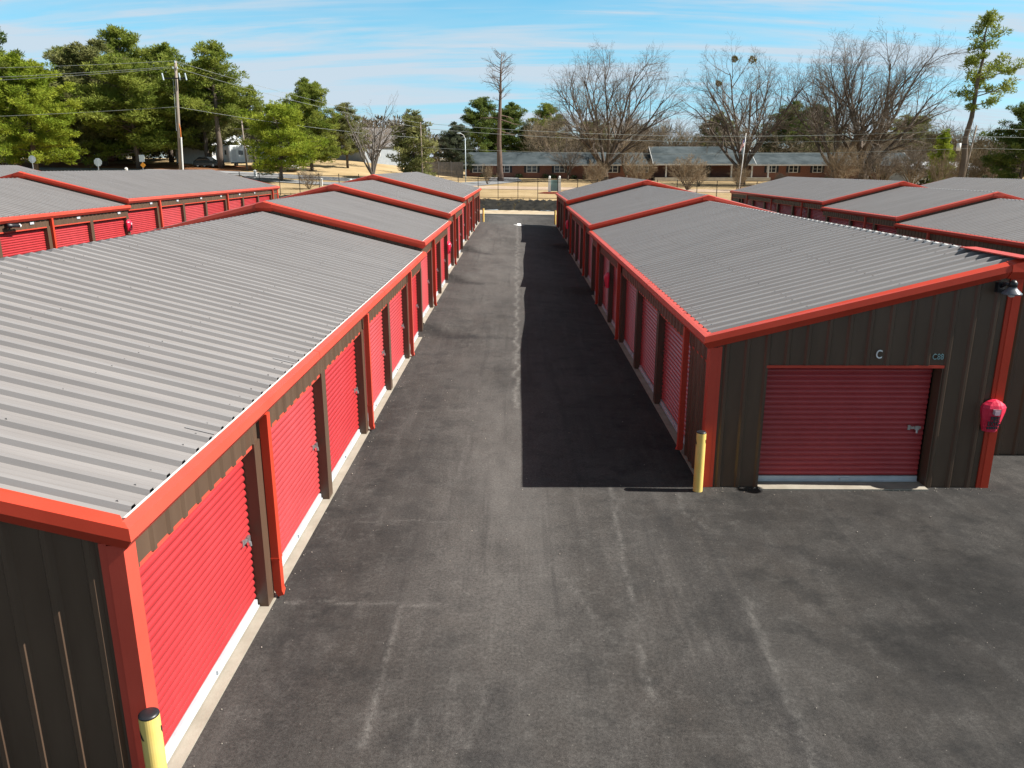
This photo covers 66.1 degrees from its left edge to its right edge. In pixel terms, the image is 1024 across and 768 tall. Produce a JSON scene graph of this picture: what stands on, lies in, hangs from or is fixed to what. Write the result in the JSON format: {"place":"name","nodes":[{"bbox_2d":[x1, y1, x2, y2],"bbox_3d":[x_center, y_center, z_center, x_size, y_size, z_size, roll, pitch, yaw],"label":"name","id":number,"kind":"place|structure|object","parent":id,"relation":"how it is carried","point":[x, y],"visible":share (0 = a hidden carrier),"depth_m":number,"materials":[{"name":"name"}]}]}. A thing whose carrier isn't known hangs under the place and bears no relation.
{"place":"outdoors","nodes":[
{"label":"outdoors","id":0,"kind":"place"},
{"bbox_2d":[26,167,521,185],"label":"road","id":1,"kind":"structure","parent":0,"point":[506,180],"depth_m":117.53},
{"bbox_2d":[242,174,341,184],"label":"driveway","id":2,"kind":"structure","parent":0,"point":[274,179],"depth_m":103.01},
{"bbox_2d":[278,194,556,210],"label":"mulch bank","id":3,"kind":"structure","parent":0,"point":[521,204],"depth_m":82.91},
{"bbox_2d":[0,158,1023,200],"bbox_3d":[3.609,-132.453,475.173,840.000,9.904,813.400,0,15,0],"label":"field","id":4,"kind":"structure","parent":0,"point":[353,170],"depth_m":123.18,"materials":[{"name":"beige plant"}]},
{"bbox_2d":[0,49,60,164],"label":"pine tree","id":5,"kind":"object","parent":4,"relation":"on","point":[3,67],"visible":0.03,"depth_m":116.04,"materials":[{"name":"green plant"}]},
{"bbox_2d":[0,51,89,169],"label":"pine tree","id":6,"kind":"object","parent":4,"relation":"on","point":[44,142],"visible":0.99,"depth_m":105.21,"materials":[{"name":"green plant"}]},
{"bbox_2d":[25,45,93,162],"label":"pine tree","id":7,"kind":"object","parent":4,"relation":"on","point":[55,67],"visible":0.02,"depth_m":128.13,"materials":[{"name":"green plant"}]},
{"bbox_2d":[43,148,116,162],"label":"house","id":8,"kind":"structure","parent":4,"relation":"on","point":[114,159],"depth_m":135.25,"materials":[{"name":"brick"}]},
{"bbox_2d":[84,23,149,161],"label":"pine tree","id":9,"kind":"object","parent":4,"relation":"on","point":[112,34],"visible":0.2,"depth_m":130.66,"materials":[{"name":"green plant"}]},
{"bbox_2d":[1,162,253,170],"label":"straw bed","id":10,"kind":"object","parent":4,"relation":"on","point":[169,166],"visible":0.69,"depth_m":123.70,"materials":[{"name":"brown plant"}]},
{"bbox_2d":[0,26,26,164],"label":"pine tree","id":11,"kind":"object","parent":10,"relation":"on","point":[3,39],"visible":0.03,"depth_m":123.47,"materials":[{"name":"green plant"}]},
{"bbox_2d":[27,37,153,165],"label":"pine tree","id":12,"kind":"object","parent":10,"relation":"on","point":[95,47],"visible":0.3,"depth_m":119.68,"materials":[{"name":"green plant"}]},
{"bbox_2d":[66,53,204,167],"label":"pine tree","id":13,"kind":"object","parent":10,"relation":"on","point":[142,97],"visible":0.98,"depth_m":114.93,"materials":[{"name":"green plant"}]},
{"bbox_2d":[168,59,234,156],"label":"pine tree","id":14,"kind":"object","parent":10,"relation":"on","point":[193,114],"visible":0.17,"depth_m":122.30,"materials":[{"name":"green plant"}]},
{"bbox_2d":[193,157,224,166],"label":"parked car","id":15,"kind":"object","parent":10,"relation":"on","point":[205,161],"visible":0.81,"depth_m":120.95,"materials":[{"name":"grey metal"}]},
{"bbox_2d":[166,39,263,168],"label":"pine tree","id":16,"kind":"object","parent":10,"relation":"on","point":[201,98],"visible":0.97,"depth_m":116.02,"materials":[{"name":"green plant"}]},
{"bbox_2d":[228,84,269,165],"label":"pine tree","id":17,"kind":"object","parent":10,"relation":"on","point":[255,109],"visible":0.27,"depth_m":121.17,"materials":[{"name":"green plant"}]},
{"bbox_2d":[137,42,186,161],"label":"pine tree","id":18,"kind":"object","parent":4,"relation":"on","point":[162,51],"visible":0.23,"depth_m":129.95,"materials":[{"name":"green plant"}]},
{"bbox_2d":[161,61,187,169],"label":"utility pole","id":19,"kind":"object","parent":4,"relation":"on","point":[179,138],"visible":0.91,"depth_m":91.13,"materials":[{"name":"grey wood"}]},
{"bbox_2d":[163,67,249,156],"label":"pine tree","id":20,"kind":"object","parent":4,"relation":"on","point":[227,131],"visible":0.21,"depth_m":126.08,"materials":[{"name":"green plant"}]},
{"bbox_2d":[175,134,245,163],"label":"house","id":21,"kind":"structure","parent":4,"relation":"on","point":[190,155],"depth_m":131.13,"materials":[{"name":"white"}]},
{"bbox_2d":[215,145,245,165],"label":"travel trailer","id":22,"kind":"object","parent":4,"relation":"on","point":[235,154],"visible":0.58,"depth_m":120.43,"materials":[{"name":"white"}]},
{"bbox_2d":[238,100,329,180],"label":"pine tree","id":23,"kind":"object","parent":4,"relation":"on","point":[274,135],"visible":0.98,"depth_m":99.08,"materials":[{"name":"green plant"}]},
{"bbox_2d":[297,167,321,188],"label":"bare shrub","id":24,"kind":"object","parent":4,"relation":"on","point":[301,172],"visible":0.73,"depth_m":92.80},
{"bbox_2d":[277,77,348,170],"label":"pine tree","id":25,"kind":"object","parent":4,"relation":"on","point":[311,114],"visible":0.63,"depth_m":116.26,"materials":[{"name":"green plant"}]},
{"bbox_2d":[324,102,371,167],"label":"pine tree","id":26,"kind":"object","parent":4,"relation":"on","point":[345,140],"visible":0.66,"depth_m":126.91,"materials":[{"name":"green plant"}]},
{"bbox_2d":[336,127,415,165],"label":"house","id":27,"kind":"structure","parent":4,"relation":"on","point":[383,159],"depth_m":148.11,"materials":[{"name":"grey"}]},
{"bbox_2d":[357,116,402,160],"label":"bare tree","id":28,"kind":"object","parent":4,"relation":"on","point":[369,149],"visible":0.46,"depth_m":133.97,"materials":[{"name":"grey plant"}]},
{"bbox_2d":[340,91,421,174],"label":"bare tree","id":29,"kind":"object","parent":4,"relation":"on","point":[372,168],"visible":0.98,"depth_m":106.94,"materials":[{"name":"grey plant"}]},
{"bbox_2d":[385,108,438,175],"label":"pine tree","id":30,"kind":"object","parent":4,"relation":"on","point":[407,143],"visible":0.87,"depth_m":112.09,"materials":[{"name":"green plant"}]},
{"bbox_2d":[420,122,422,172],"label":"pole","id":31,"kind":"object","parent":4,"relation":"on","point":[421,149],"visible":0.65,"depth_m":111.22,"materials":[{"name":"brown wood"}]},
{"bbox_2d":[425,123,978,135],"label":"power line","id":32,"kind":"object","parent":31,"relation":"attached to","point":[666,135],"visible":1,"depth_m":105.01,"materials":[{"name":"metal"}]},
{"bbox_2d":[424,161,462,177],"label":"timber fence","id":33,"kind":"object","parent":4,"relation":"on","point":[456,168],"visible":0.62,"depth_m":137.02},
{"bbox_2d":[434,121,476,170],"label":"pine tree","id":34,"kind":"object","parent":4,"relation":"on","point":[455,146],"visible":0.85,"depth_m":142.34,"materials":[{"name":"green plant"}]},
{"bbox_2d":[458,96,515,151],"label":"pine tree","id":35,"kind":"object","parent":4,"relation":"on","point":[481,138],"visible":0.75,"depth_m":175.11,"materials":[{"name":"green plant"}]},
{"bbox_2d":[479,48,518,180],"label":"dead pine","id":36,"kind":"object","parent":4,"relation":"on","point":[499,157],"visible":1,"depth_m":127.66,"materials":[{"name":"brown plant"}]},
{"bbox_2d":[80,169,921,199],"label":"fence","id":37,"kind":"object","parent":4,"relation":"on","point":[471,180],"visible":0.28,"depth_m":84.97,"materials":[{"name":"black metal"}]},
{"bbox_2d":[485,101,530,151],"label":"pine tree","id":38,"kind":"object","parent":4,"relation":"on","point":[511,108],"visible":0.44,"depth_m":178.31,"materials":[{"name":"green plant"}]},
{"bbox_2d":[0,117,1021,184],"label":"undergrowth","id":39,"kind":"object","parent":4,"relation":"on","point":[158,153],"visible":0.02,"depth_m":141.01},
{"bbox_2d":[5,103,1022,170],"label":"wood","id":40,"kind":"object","parent":4,"relation":"on","point":[436,137],"visible":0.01,"depth_m":205.49,"materials":[{"name":"plant"}]},
{"bbox_2d":[520,102,565,149],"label":"pine tree","id":41,"kind":"object","parent":4,"relation":"on","point":[543,114],"visible":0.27,"depth_m":176.90,"materials":[{"name":"green plant"}]},
{"bbox_2d":[516,103,605,151],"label":"bare tree","id":42,"kind":"object","parent":4,"relation":"on","point":[541,144],"visible":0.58,"depth_m":151.89,"materials":[{"name":"brown plant"}]},
{"bbox_2d":[544,140,585,179],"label":"bare tree","id":43,"kind":"object","parent":4,"relation":"on","point":[571,156],"visible":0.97,"depth_m":140.47,"materials":[{"name":"brown plant"}]},
{"bbox_2d":[582,159,610,183],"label":"bare shrub","id":44,"kind":"object","parent":4,"relation":"on","point":[592,169],"visible":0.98,"depth_m":113.46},
{"bbox_2d":[527,34,698,179],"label":"bare tree","id":45,"kind":"object","parent":4,"relation":"on","point":[590,145],"visible":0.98,"depth_m":132.11,"materials":[{"name":"brown plant"}]},
{"bbox_2d":[601,134,651,177],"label":"bare tree","id":46,"kind":"object","parent":4,"relation":"on","point":[622,156],"visible":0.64,"depth_m":139.45,"materials":[{"name":"brown plant"}]},
{"bbox_2d":[588,101,665,151],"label":"bare tree","id":47,"kind":"object","parent":4,"relation":"on","point":[644,147],"visible":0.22,"depth_m":154.41,"materials":[{"name":"brown plant"}]},
{"bbox_2d":[621,155,657,179],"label":"bare shrub","id":48,"kind":"object","parent":4,"relation":"on","point":[643,171],"visible":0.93,"depth_m":117.14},
{"bbox_2d":[634,105,711,147],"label":"bare tree","id":49,"kind":"object","parent":4,"relation":"on","point":[682,130],"visible":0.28,"depth_m":158.05,"materials":[{"name":"brown plant"}]},
{"bbox_2d":[460,146,909,180],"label":"brick house","id":50,"kind":"structure","parent":4,"relation":"on","point":[766,166],"depth_m":144.84,"materials":[{"name":"brick"}]},
{"bbox_2d":[664,153,710,189],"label":"bare shrub","id":51,"kind":"object","parent":4,"relation":"on","point":[686,172],"visible":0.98,"depth_m":111.61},
{"bbox_2d":[691,112,741,145],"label":"pine tree","id":52,"kind":"object","parent":4,"relation":"on","point":[704,133],"visible":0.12,"depth_m":179.69,"materials":[{"name":"green plant"}]},
{"bbox_2d":[727,163,752,188],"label":"bare shrub","id":53,"kind":"object","parent":4,"relation":"on","point":[737,177],"visible":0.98,"depth_m":112.67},
{"bbox_2d":[672,32,832,184],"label":"bare tree","id":54,"kind":"object","parent":4,"relation":"on","point":[748,144],"visible":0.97,"depth_m":125.67,"materials":[{"name":"brown plant"}]},
{"bbox_2d":[519,108,1023,177],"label":"brush","id":55,"kind":"object","parent":4,"relation":"on","point":[981,141],"visible":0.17,"depth_m":157.56,"materials":[{"name":"plant"}]},
{"bbox_2d":[755,100,829,152],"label":"pine tree","id":56,"kind":"object","parent":4,"relation":"on","point":[784,131],"visible":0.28,"depth_m":167.05,"materials":[{"name":"green plant"}]},
{"bbox_2d":[819,142,866,178],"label":"bare shrub","id":57,"kind":"object","parent":4,"relation":"on","point":[843,170],"visible":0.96,"depth_m":114.47,"materials":[{"name":"plant"}]},
{"bbox_2d":[761,27,932,177],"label":"bare tree","id":58,"kind":"object","parent":4,"relation":"on","point":[812,105],"visible":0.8,"depth_m":121.66,"materials":[{"name":"brown plant"}]},
{"bbox_2d":[840,129,908,179],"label":"bare tree","id":59,"kind":"object","parent":4,"relation":"on","point":[869,148],"visible":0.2,"depth_m":138.02,"materials":[{"name":"brown plant"}]},
{"bbox_2d":[855,144,911,179],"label":"bare shrub","id":60,"kind":"object","parent":4,"relation":"on","point":[878,174],"visible":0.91,"depth_m":116.73,"materials":[{"name":"plant"}]},
{"bbox_2d":[794,19,981,179],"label":"bare tree","id":61,"kind":"object","parent":4,"relation":"on","point":[883,127],"visible":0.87,"depth_m":122.40,"materials":[{"name":"brown plant"}]},
{"bbox_2d":[864,118,944,160],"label":"bare tree","id":62,"kind":"object","parent":4,"relation":"on","point":[913,145],"visible":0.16,"depth_m":151.22,"materials":[{"name":"brown plant"}]},
{"bbox_2d":[893,146,930,183],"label":"bare shrub","id":63,"kind":"object","parent":4,"relation":"on","point":[910,169],"visible":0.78,"depth_m":118.91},
{"bbox_2d":[879,114,950,157],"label":"pine tree","id":64,"kind":"object","parent":4,"relation":"on","point":[917,135],"visible":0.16,"depth_m":160.76,"materials":[{"name":"green plant"}]},
{"bbox_2d":[888,162,974,183],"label":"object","id":65,"kind":"structure","parent":4,"relation":"on","point":[897,177],"depth_m":133.55,"materials":[{"name":"plant"}]},
{"bbox_2d":[926,128,956,183],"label":"pine tree","id":66,"kind":"object","parent":4,"relation":"on","point":[944,138],"visible":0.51,"depth_m":110.36,"materials":[{"name":"green plant"}]},
{"bbox_2d":[926,150,961,181],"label":"bare shrub","id":67,"kind":"object","parent":4,"relation":"on","point":[949,168],"visible":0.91,"depth_m":102.54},
{"bbox_2d":[956,125,976,177],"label":"pole","id":68,"kind":"object","parent":4,"relation":"on","point":[958,147],"visible":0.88,"depth_m":98.13,"materials":[{"name":"brown wood"}]},
{"bbox_2d":[422,128,977,141],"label":"power line","id":69,"kind":"object","parent":68,"relation":"attached to","point":[691,141],"visible":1,"depth_m":104.65,"materials":[{"name":"metal"}]},
{"bbox_2d":[949,146,992,177],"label":"bare shrub","id":70,"kind":"object","parent":4,"relation":"on","point":[973,164],"visible":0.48,"depth_m":111.21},
{"bbox_2d":[947,8,1023,177],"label":"pine tree","id":71,"kind":"object","parent":4,"relation":"on","point":[978,79],"visible":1,"depth_m":97.70,"materials":[{"name":"green plant"}]},
{"bbox_2d":[978,101,1023,178],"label":"pine tree","id":72,"kind":"object","parent":4,"relation":"on","point":[1004,162],"visible":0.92,"depth_m":106.88,"materials":[{"name":"green plant"}]},
{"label":"mulch bed","id":73,"kind":"structure","parent":4,"relation":"on","visible":0},
{"bbox_2d":[548,176,560,191],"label":"entrance sign","id":74,"kind":"object","parent":73,"relation":"on","point":[551,185],"visible":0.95,"depth_m":97.79,"materials":[{"name":"white paint"}]},
{"bbox_2d":[0,0,1023,210],"label":"sky","id":75,"kind":"structure","parent":0,"point":[430,52],"materials":[{"name":"blue"}]},
{"bbox_2d":[480,210,556,214],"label":"gravel strip","id":76,"kind":"object","parent":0,"point":[516,212],"visible":0.04,"depth_m":79.13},
{"bbox_2d":[182,215,1023,767],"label":"asphalt","id":77,"kind":"structure","parent":0,"point":[454,595],"depth_m":10.28,"materials":[{"name":"asphalt"}]},
{"bbox_2d":[0,165,38,176],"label":"storage building","id":78,"kind":"structure","parent":77,"relation":"on","point":[7,169],"depth_m":60.35,"materials":[{"name":"metal"}]},
{"bbox_2d":[0,169,279,257],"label":"storage building","id":79,"kind":"structure","parent":77,"relation":"on","point":[47,210],"depth_m":38.45,"materials":[{"name":"metal"}]},
{"bbox_2d":[0,228,45,256],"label":"door","id":80,"kind":"structure","parent":79,"relation":"in","point":[20,242],"depth_m":30.56,"materials":[{"name":"red metal"}]},
{"bbox_2d":[55,223,89,247],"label":"door","id":81,"kind":"structure","parent":79,"relation":"in","point":[74,234],"depth_m":33.96,"materials":[{"name":"red metal"}]},
{"bbox_2d":[93,218,124,240],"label":"door","id":82,"kind":"structure","parent":79,"relation":"in","point":[112,228],"depth_m":37.06,"materials":[{"name":"red metal"}]},
{"bbox_2d":[128,208,155,234],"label":"door","id":83,"kind":"structure","parent":79,"relation":"in","point":[143,220],"depth_m":40.33,"materials":[{"name":"red metal"}]},
{"bbox_2d":[162,205,181,226],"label":"door","id":84,"kind":"structure","parent":79,"relation":"in","point":[171,214],"depth_m":43.72,"materials":[{"name":"red metal"}]},
{"bbox_2d":[185,202,203,220],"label":"door","id":85,"kind":"structure","parent":79,"relation":"in","point":[194,210],"depth_m":46.80,"materials":[{"name":"red metal"}]},
{"bbox_2d":[207,200,223,214],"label":"door","id":86,"kind":"structure","parent":79,"relation":"in","point":[214,207],"depth_m":50.05,"materials":[{"name":"red metal"}]},
{"bbox_2d":[138,707,166,767],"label":"bollard","id":87,"kind":"object","parent":77,"relation":"on","point":[151,734],"visible":1,"depth_m":6.49,"materials":[{"name":"metal"}]},
{"bbox_2d":[0,172,480,767],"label":"storage building","id":88,"kind":"structure","parent":77,"relation":"on","point":[190,410],"depth_m":9.40,"materials":[{"name":"metal"}]},
{"bbox_2d":[139,461,259,762],"bbox_3d":[-3.236,2.138,8.264,0.098,2.247,2.980,0,15,0],"label":"door","id":89,"kind":"structure","parent":88,"relation":"in","point":[198,589],"depth_m":8.16,"materials":[{"name":"red metal"}]},
{"bbox_2d":[271,386,322,565],"bbox_3d":[-3.212,1.258,11.444,0.098,2.247,3.080,0,15,0],"label":"door","id":90,"kind":"structure","parent":88,"relation":"in","point":[294,445],"depth_m":11.77,"materials":[{"name":"red metal"}]},
{"bbox_2d":[325,342,360,481],"bbox_3d":[-3.187,0.364,14.672,0.098,2.247,3.080,0,15,0],"label":"door","id":91,"kind":"structure","parent":88,"relation":"in","point":[341,389],"depth_m":14.86,"materials":[{"name":"red metal"}]},
{"bbox_2d":[364,312,386,410],"bbox_3d":[-3.163,-0.530,17.901,0.098,2.247,3.080,0,15,0],"label":"door","id":92,"kind":"structure","parent":88,"relation":"in","point":[376,341],"depth_m":18.58,"materials":[{"name":"red metal"}]},
{"bbox_2d":[389,291,404,378],"bbox_3d":[-3.138,-1.423,21.130,0.098,2.247,3.080,0,15,0],"label":"door","id":93,"kind":"structure","parent":88,"relation":"in","point":[396,326],"depth_m":21.53,"materials":[{"name":"red metal"}]},
{"bbox_2d":[408,275,418,341],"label":"door","id":94,"kind":"structure","parent":88,"relation":"in","point":[415,326],"depth_m":25.37,"materials":[{"name":"red metal"}]},
{"bbox_2d":[421,254,429,316],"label":"door","id":95,"kind":"structure","parent":88,"relation":"in","point":[424,262],"depth_m":28.11,"materials":[{"name":"red metal"}]},
{"bbox_2d":[441,237,445,286],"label":"door","id":96,"kind":"structure","parent":88,"relation":"in","point":[442,240],"depth_m":34.69,"materials":[{"name":"red metal"}]},
{"bbox_2d":[693,430,705,491],"bbox_3d":[3.218,1.372,13.502,0.167,1.188,0.166,14,21,41],"label":"bollard","id":97,"kind":"object","parent":77,"relation":"on","point":[699,460],"visible":0.91,"depth_m":13.42,"materials":[{"name":"metal"}]},
{"bbox_2d":[555,177,1023,490],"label":"storage building","id":98,"kind":"structure","parent":77,"relation":"on","point":[764,349],"depth_m":13.79,"materials":[{"name":"metal"}]},
{"bbox_2d":[602,257,608,314],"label":"door","id":99,"kind":"structure","parent":98,"relation":"in","point":[606,263],"depth_m":30.36,"materials":[{"name":"red metal"}]},
{"bbox_2d":[611,267,620,327],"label":"door","id":100,"kind":"structure","parent":98,"relation":"in","point":[615,270],"depth_m":27.49,"materials":[{"name":"red metal"}]},
{"bbox_2d":[623,280,635,358],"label":"door","id":101,"kind":"structure","parent":98,"relation":"in","point":[630,302],"depth_m":23.67,"materials":[{"name":"red metal"}]},
{"bbox_2d":[639,298,656,391],"bbox_3d":[3.523,-1.110,19.998,0.071,2.247,3.080,0,15,0],"label":"door","id":102,"kind":"structure","parent":98,"relation":"in","point":[649,317],"depth_m":20.34,"materials":[{"name":"red metal"}]},
{"bbox_2d":[660,321,689,443],"bbox_3d":[3.498,-0.209,16.741,0.071,2.247,3.140,0,15,0],"label":"door","id":103,"kind":"structure","parent":98,"relation":"in","point":[669,402],"depth_m":17.19,"materials":[{"name":"red metal"}]},
{"bbox_2d":[758,368,931,481],"bbox_3d":[5.750,0.642,13.669,2.860,2.247,0.098,0,15,0],"label":"door","id":104,"kind":"structure","parent":98,"relation":"in","point":[820,424],"depth_m":13.71,"materials":[{"name":"red metal"}]},
{"bbox_2d":[980,399,1006,431],"bbox_3d":[8.151,0.546,13.287,0.413,0.555,0.182,0,15,0],"label":"extinguisher cover","id":105,"kind":"object","parent":98,"relation":"attached to","point":[992,412],"visible":1,"depth_m":13.25,"materials":[{"name":"red plastic"}]},
{"bbox_2d":[994,280,1022,297],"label":"wall lamp","id":106,"kind":"object","parent":98,"relation":"attached to","point":[1011,290],"visible":1,"depth_m":12.55,"materials":[{"name":"black metal"}]},
{"bbox_2d":[730,177,1023,254],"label":"storage building","id":107,"kind":"structure","parent":77,"relation":"on","point":[993,220],"depth_m":44.01,"materials":[{"name":"metal"}]},
{"bbox_2d":[810,209,825,220],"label":"door","id":108,"kind":"structure","parent":107,"relation":"in","point":[815,214],"depth_m":52.76,"materials":[{"name":"red metal"}]},
{"bbox_2d":[920,177,1023,198],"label":"storage building","id":109,"kind":"structure","parent":77,"relation":"on","point":[1013,187],"depth_m":66.08,"materials":[{"name":"metal"}]},
{"bbox_2d":[474,186,735,191],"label":"path","id":110,"kind":"structure","parent":0,"point":[568,188],"depth_m":110.26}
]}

